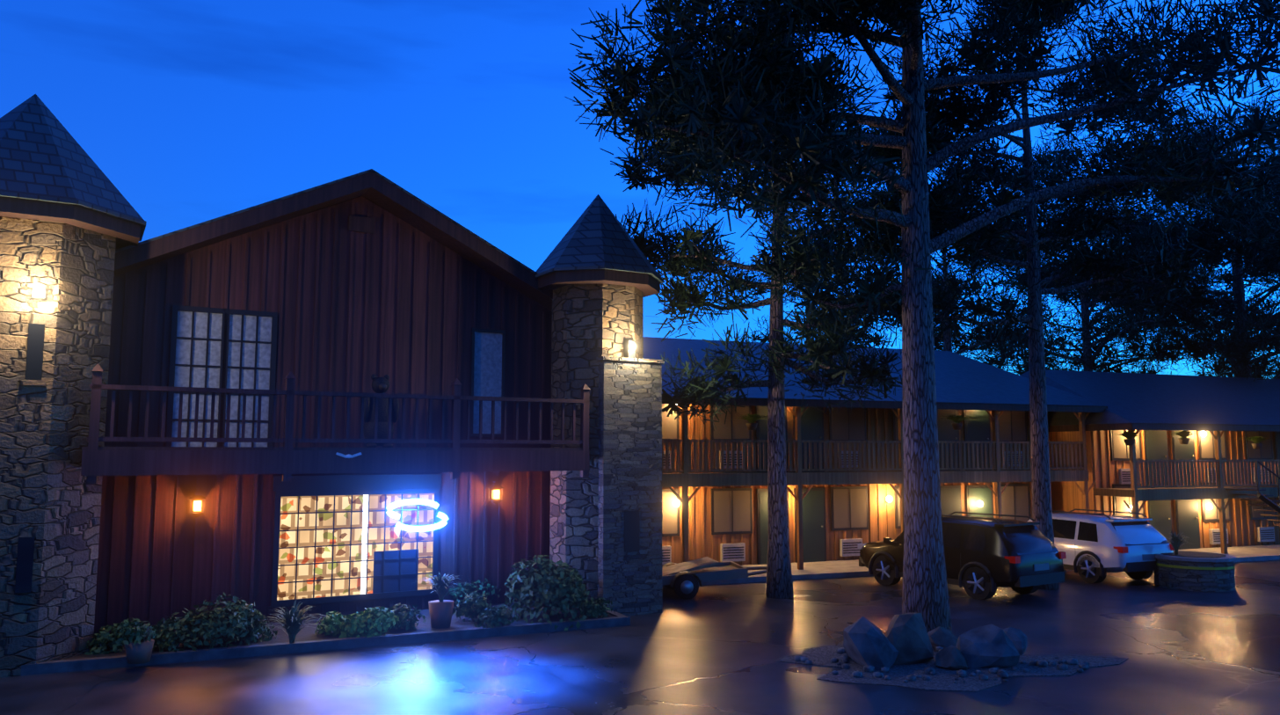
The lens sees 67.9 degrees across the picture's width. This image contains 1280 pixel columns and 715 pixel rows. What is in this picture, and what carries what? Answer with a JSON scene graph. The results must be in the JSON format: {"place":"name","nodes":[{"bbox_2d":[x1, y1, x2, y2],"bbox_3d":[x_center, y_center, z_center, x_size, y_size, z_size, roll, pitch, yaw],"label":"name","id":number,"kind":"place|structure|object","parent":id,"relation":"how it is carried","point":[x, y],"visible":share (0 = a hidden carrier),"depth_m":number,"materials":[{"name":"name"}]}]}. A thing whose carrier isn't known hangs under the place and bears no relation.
{"place":"outdoors","nodes":[
{"label":"outdoors","id":0,"kind":"place"},
{"bbox_2d":[0,559,1279,714],"bbox_3d":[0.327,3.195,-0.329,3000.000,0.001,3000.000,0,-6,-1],"label":"ground","id":1,"kind":"structure","parent":0,"point":[721,649],"depth_m":14.12,"materials":[{"name":"grey asphalt"}]},
{"bbox_2d":[21,600,630,675],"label":"planting bed kerb","id":2,"kind":"structure","parent":1,"relation":"on","point":[307,639],"depth_m":15.81,"materials":[{"name":"concrete"}]},
{"bbox_2d":[83,622,130,654],"bbox_3d":[-8.271,4.405,14.942,0.856,0.467,0.694,0,-6,-1],"label":"shrub","id":3,"kind":"object","parent":2,"relation":"on","point":[100,637],"visible":0.71,"depth_m":14.73,"materials":[{"name":"green plant"}]},
{"bbox_2d":[107,618,160,663],"bbox_3d":[-7.531,4.220,14.212,0.660,0.670,0.669,-2,-6,20],"label":"flower pot","id":4,"kind":"object","parent":2,"relation":"on","point":[139,643],"visible":1,"depth_m":14.08,"materials":[{"name":"grey ceramic"}]},
{"bbox_2d":[152,619,202,651],"bbox_3d":[-7.394,4.389,14.996,0.947,0.503,0.717,0,-6,-1],"label":"dark shrub","id":5,"kind":"object","parent":2,"relation":"on","point":[175,644],"visible":0.58,"depth_m":14.85,"materials":[{"name":"green plant"}]},
{"bbox_2d":[153,591,266,652],"bbox_3d":[-6.935,4.274,15.278,1.741,0.950,1.144,2,-6,-18],"label":"shrub","id":6,"kind":"object","parent":2,"relation":"on","point":[214,623],"visible":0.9,"depth_m":15.08,"materials":[{"name":"green plant"}]},
{"bbox_2d":[229,612,277,642],"bbox_3d":[-6.472,4.463,15.788,0.840,0.552,0.766,0,-6,-1],"label":"shrub","id":7,"kind":"object","parent":2,"relation":"on","point":[267,632],"visible":0.21,"depth_m":15.71,"materials":[{"name":"green plant"}]},
{"bbox_2d":[259,600,329,642],"bbox_3d":[-5.634,4.297,15.372,1.042,0.690,1.106,4,-7,-34],"label":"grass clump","id":8,"kind":"object","parent":2,"relation":"on","point":[291,622],"visible":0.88,"depth_m":15.33,"materials":[{"name":"green plant"}]},
{"bbox_2d":[314,610,348,635],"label":"shrub","id":9,"kind":"object","parent":2,"relation":"on","point":[332,621],"visible":0.75,"depth_m":16.13,"materials":[{"name":"green plant"}]},
{"bbox_2d":[332,605,400,638],"bbox_3d":[-4.633,4.508,16.173,1.188,0.613,0.924,0,-6,-1],"label":"light green shrub","id":10,"kind":"object","parent":2,"relation":"on","point":[368,621],"visible":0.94,"depth_m":15.93,"materials":[{"name":"green plant"}]},
{"bbox_2d":[385,603,426,630],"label":"shrub","id":11,"kind":"object","parent":2,"relation":"on","point":[403,614],"visible":0.65,"depth_m":16.65,"materials":[{"name":"green plant"}]},
{"bbox_2d":[414,571,470,628],"bbox_3d":[-3.527,4.333,16.941,1.025,0.972,0.983,0,-6,-1],"label":"potted spiky plant","id":12,"kind":"object","parent":2,"relation":"on","point":[440,609],"visible":1,"depth_m":16.83,"materials":[{"name":"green plant"}]},
{"bbox_2d":[451,589,491,621],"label":"shrub","id":13,"kind":"object","parent":2,"relation":"on","point":[472,601],"visible":0.85,"depth_m":17.44,"materials":[{"name":"green plant"}]},
{"bbox_2d":[445,577,500,602],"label":"shrub","id":14,"kind":"object","parent":2,"relation":"on","point":[463,590],"visible":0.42,"depth_m":19.19,"materials":[{"name":"green plant"}]},
{"bbox_2d":[473,603,518,627],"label":"shrub","id":15,"kind":"object","parent":2,"relation":"on","point":[498,615],"visible":0.92,"depth_m":16.87,"materials":[{"name":"green plant"}]},
{"bbox_2d":[502,554,589,631],"bbox_3d":[-1.762,4.391,18.005,1.708,1.353,1.753,0,-6,-1],"label":"shrub","id":16,"kind":"object","parent":2,"relation":"on","point":[544,588],"visible":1,"depth_m":17.61,"materials":[{"name":"green plant"}]},
{"bbox_2d":[579,596,615,618],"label":"shrub","id":17,"kind":"object","parent":2,"relation":"on","point":[598,609],"visible":0.98,"depth_m":17.72,"materials":[{"name":"green plant"}]},
{"bbox_2d":[0,94,664,677],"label":"building","id":18,"kind":"structure","parent":1,"relation":"on","point":[181,419],"depth_m":17.67,"materials":[{"name":"red wood"}]},
{"bbox_2d":[335,451,361,458],"bbox_3d":[-5.002,1.678,16.320,0.440,0.105,0.024,3,-7,-29],"label":"ornamental bird","id":19,"kind":"object","parent":18,"relation":"attached to","point":[349,455],"visible":0.98,"depth_m":16.31},
{"bbox_2d":[363,373,399,447],"bbox_3d":[-4.815,1.011,17.678,0.645,1.410,0.568,0,-6,-1],"label":"bear statue","id":20,"kind":"object","parent":18,"relation":"on","point":[380,384],"visible":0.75,"depth_m":17.51,"materials":[{"name":"wood"}]},
{"bbox_2d":[661,556,766,599],"bbox_3d":[1.598,4.981,21.786,3.612,0.845,1.944,0,-6,-1],"label":"car","id":21,"kind":"object","parent":1,"relation":"on","point":[682,579],"visible":0.77,"depth_m":21.26,"materials":[{"name":"silver metal"}]},
{"bbox_2d":[610,18,967,598],"bbox_3d":[3.126,-1.367,21.592,8.992,13.446,6.846,0,-6,-1],"label":"pine tree","id":22,"kind":"object","parent":1,"relation":"on","point":[693,254],"visible":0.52,"depth_m":21.34,"materials":[{"name":"green plant"}]},
{"bbox_2d":[729,238,901,348],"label":"pine","id":23,"kind":"object","parent":1,"relation":"on","point":[864,334],"visible":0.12,"depth_m":45.71,"materials":[{"name":"green plant"}]},
{"bbox_2d":[564,0,1279,632],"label":"pine tree","id":24,"kind":"object","parent":1,"relation":"on","point":[728,102],"visible":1,"depth_m":16.50,"materials":[{"name":"green plant"}]},
{"bbox_2d":[927,625,958,647],"bbox_3d":[4.980,4.632,15.693,0.601,0.354,0.434,-5,-8,41],"label":"rock","id":25,"kind":"object","parent":1,"relation":"on","point":[941,636],"visible":0.73,"depth_m":15.62,"materials":[{"name":"grey stone"}]},
{"bbox_2d":[817,174,1085,359],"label":"pine","id":26,"kind":"object","parent":1,"relation":"on","point":[946,343],"visible":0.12,"depth_m":43.39,"materials":[{"name":"green plant"}]},
{"bbox_2d":[776,644,1128,691],"bbox_3d":[4.714,4.601,14.201,5.269,0.119,2.948,-2,-6,16],"label":"gravel patch","id":27,"kind":"object","parent":1,"relation":"on","point":[928,675],"visible":0.69,"depth_m":13.96,"materials":[{"name":"grey gravel"}]},
{"bbox_2d":[843,615,898,669],"bbox_3d":[3.512,4.320,14.418,0.830,0.750,0.756,0,-6,-1],"label":"rock","id":28,"kind":"object","parent":27,"relation":"on","point":[866,642],"visible":0.92,"depth_m":14.15,"materials":[{"name":"grey stone"}]},
{"bbox_2d":[885,611,933,664],"bbox_3d":[4.099,4.329,14.664,0.839,0.789,0.568,1,-6,-14],"label":"rock","id":29,"kind":"object","parent":27,"relation":"on","point":[906,636],"visible":0.83,"depth_m":14.41,"materials":[{"name":"grey stone"}]},
{"bbox_2d":[935,646,967,669],"bbox_3d":[4.653,4.486,14.192,0.445,0.342,0.444,0,-6,-1],"label":"rock","id":30,"kind":"object","parent":27,"relation":"on","point":[952,658],"visible":0.94,"depth_m":14.11,"materials":[{"name":"grey stone"}]},
{"bbox_2d":[955,623,1019,668],"bbox_3d":[5.244,4.366,14.409,0.884,0.648,0.735,0,-6,-1],"label":"rock","id":31,"kind":"object","parent":27,"relation":"on","point":[991,645],"visible":0.83,"depth_m":14.20,"materials":[{"name":"grey stone"}]},
{"bbox_2d":[643,336,1279,587],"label":"motel wing","id":32,"kind":"structure","parent":1,"relation":"on","point":[1212,484],"depth_m":28.29,"materials":[{"name":"brown wood"}]},
{"bbox_2d":[745,422,757,429],"bbox_3d":[2.957,1.564,25.133,0.304,0.710,0.320,0,-6,-1],"label":"fern basket","id":33,"kind":"object","parent":32,"relation":"attached to","point":[752,425],"visible":0.89,"depth_m":25.00,"materials":[{"name":"brown"}]},
{"bbox_2d":[733,413,766,422],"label":"hanging fern","id":34,"kind":"object","parent":33,"relation":"attached to","point":[751,418],"visible":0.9,"depth_m":25.04,"materials":[{"name":"green plant"}]},
{"bbox_2d":[951,409,962,429],"bbox_3d":[9.183,1.733,27.523,0.304,0.710,0.320,0,-6,-1],"label":"fern basket","id":35,"kind":"object","parent":32,"relation":"attached to","point":[956,425],"visible":0.89,"depth_m":27.40,"materials":[{"name":"brown"}]},
{"bbox_2d":[941,414,973,422],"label":"hanging fern","id":36,"kind":"object","parent":35,"relation":"attached to","point":[957,418],"visible":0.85,"depth_m":27.40,"materials":[{"name":"green plant"}]},
{"bbox_2d":[1123,439,1134,445],"bbox_3d":[14.539,2.258,28.249,0.304,0.710,0.320,0,-6,-1],"label":"fern basket","id":37,"kind":"object","parent":32,"relation":"attached to","point":[1128,442],"visible":0.83,"depth_m":28.12,"materials":[{"name":"brown"}]},
{"bbox_2d":[1108,430,1148,439],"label":"hanging fern","id":38,"kind":"object","parent":37,"relation":"in","point":[1127,435],"visible":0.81,"depth_m":28.13,"materials":[{"name":"green plant"}]},
{"bbox_2d":[1178,437,1189,443],"bbox_3d":[16.620,2.297,29.050,0.304,0.710,0.320,0,-6,-1],"label":"fern basket","id":39,"kind":"object","parent":32,"relation":"attached to","point":[1183,440],"visible":0.8,"depth_m":28.92,"materials":[{"name":"brown"}]},
{"bbox_2d":[1168,429,1199,437],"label":"hanging fern","id":40,"kind":"object","parent":39,"relation":"in","point":[1184,433],"visible":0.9,"depth_m":28.96,"materials":[{"name":"green plant"}]},
{"bbox_2d":[1250,443,1262,449],"bbox_3d":[19.576,2.550,30.168,0.304,0.710,0.320,0,-6,-1],"label":"fern basket","id":41,"kind":"object","parent":32,"relation":"attached to","point":[1256,446],"visible":0.89,"depth_m":30.04,"materials":[{"name":"brown"}]},
{"bbox_2d":[1239,436,1272,443],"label":"hanging fern","id":42,"kind":"object","parent":41,"relation":"attached to","point":[1256,439],"visible":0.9,"depth_m":30.07,"materials":[{"name":"green plant"}]},
{"bbox_2d":[858,511,1066,599],"bbox_3d":[7.415,4.582,22.475,2.040,1.777,4.670,4,-7,-33],"label":"black suv","id":43,"kind":"object","parent":1,"relation":"on","point":[985,557],"visible":0.77,"depth_m":20.95,"materials":[{"name":"black paint"}]},
{"bbox_2d":[1002,626,1027,654],"bbox_3d":[6.011,4.563,15.317,0.430,0.420,0.351,-3,-7,31],"label":"rock","id":44,"kind":"object","parent":1,"relation":"on","point":[1018,638],"visible":0.44,"depth_m":15.20,"materials":[{"name":"grey stone"}]},
{"bbox_2d":[844,0,1263,589],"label":"pine tree","id":45,"kind":"object","parent":1,"relation":"on","point":[973,176],"visible":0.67,"depth_m":23.07,"materials":[{"name":"green plant"}]},
{"bbox_2d":[1027,508,1174,582],"bbox_3d":[11.416,4.889,25.130,2.080,1.694,4.750,2,-6,-23],"label":"white suv","id":46,"kind":"object","parent":1,"relation":"on","point":[1095,547],"visible":0.56,"depth_m":23.39,"materials":[{"name":"white paint"}]},
{"bbox_2d":[964,204,1248,373],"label":"pine","id":47,"kind":"object","parent":1,"relation":"on","point":[1160,352],"visible":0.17,"depth_m":43.12,"materials":[{"name":"green plant"}]},
{"bbox_2d":[936,99,1279,374],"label":"pine","id":48,"kind":"object","parent":1,"relation":"on","point":[1044,160],"visible":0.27,"depth_m":37.97,"materials":[{"name":"green plant"}]},
{"bbox_2d":[1052,75,1279,382],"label":"pine","id":49,"kind":"object","parent":1,"relation":"on","point":[1246,344],"visible":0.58,"depth_m":35.96,"materials":[{"name":"green plant"}]},
{"bbox_2d":[1064,197,1279,378],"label":"pine","id":50,"kind":"object","parent":1,"relation":"on","point":[1234,306],"visible":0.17,"depth_m":42.24,"materials":[{"name":"green plant"}]},
{"bbox_2d":[1153,550,1236,591],"bbox_3d":[13.340,5.128,22.898,1.800,0.775,1.800,0,-6,-1],"label":"stone planter","id":51,"kind":"object","parent":1,"relation":"on","point":[1199,570],"visible":0.83,"depth_m":22.23,"materials":[{"name":"stone"}]},
{"bbox_2d":[1162,531,1188,554],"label":"planter plant","id":52,"kind":"object","parent":51,"relation":"on","point":[1175,541],"visible":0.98,"depth_m":22.81,"materials":[{"name":"green plant"}]},
{"bbox_2d":[1143,119,1279,378],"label":"pine","id":53,"kind":"object","parent":1,"relation":"on","point":[1229,295],"visible":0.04,"depth_m":47.98,"materials":[{"name":"green plant"}]},
{"bbox_2d":[0,0,1279,378],"label":"sky","id":54,"kind":"structure","parent":0,"point":[196,112],"materials":[{"name":"blue"}]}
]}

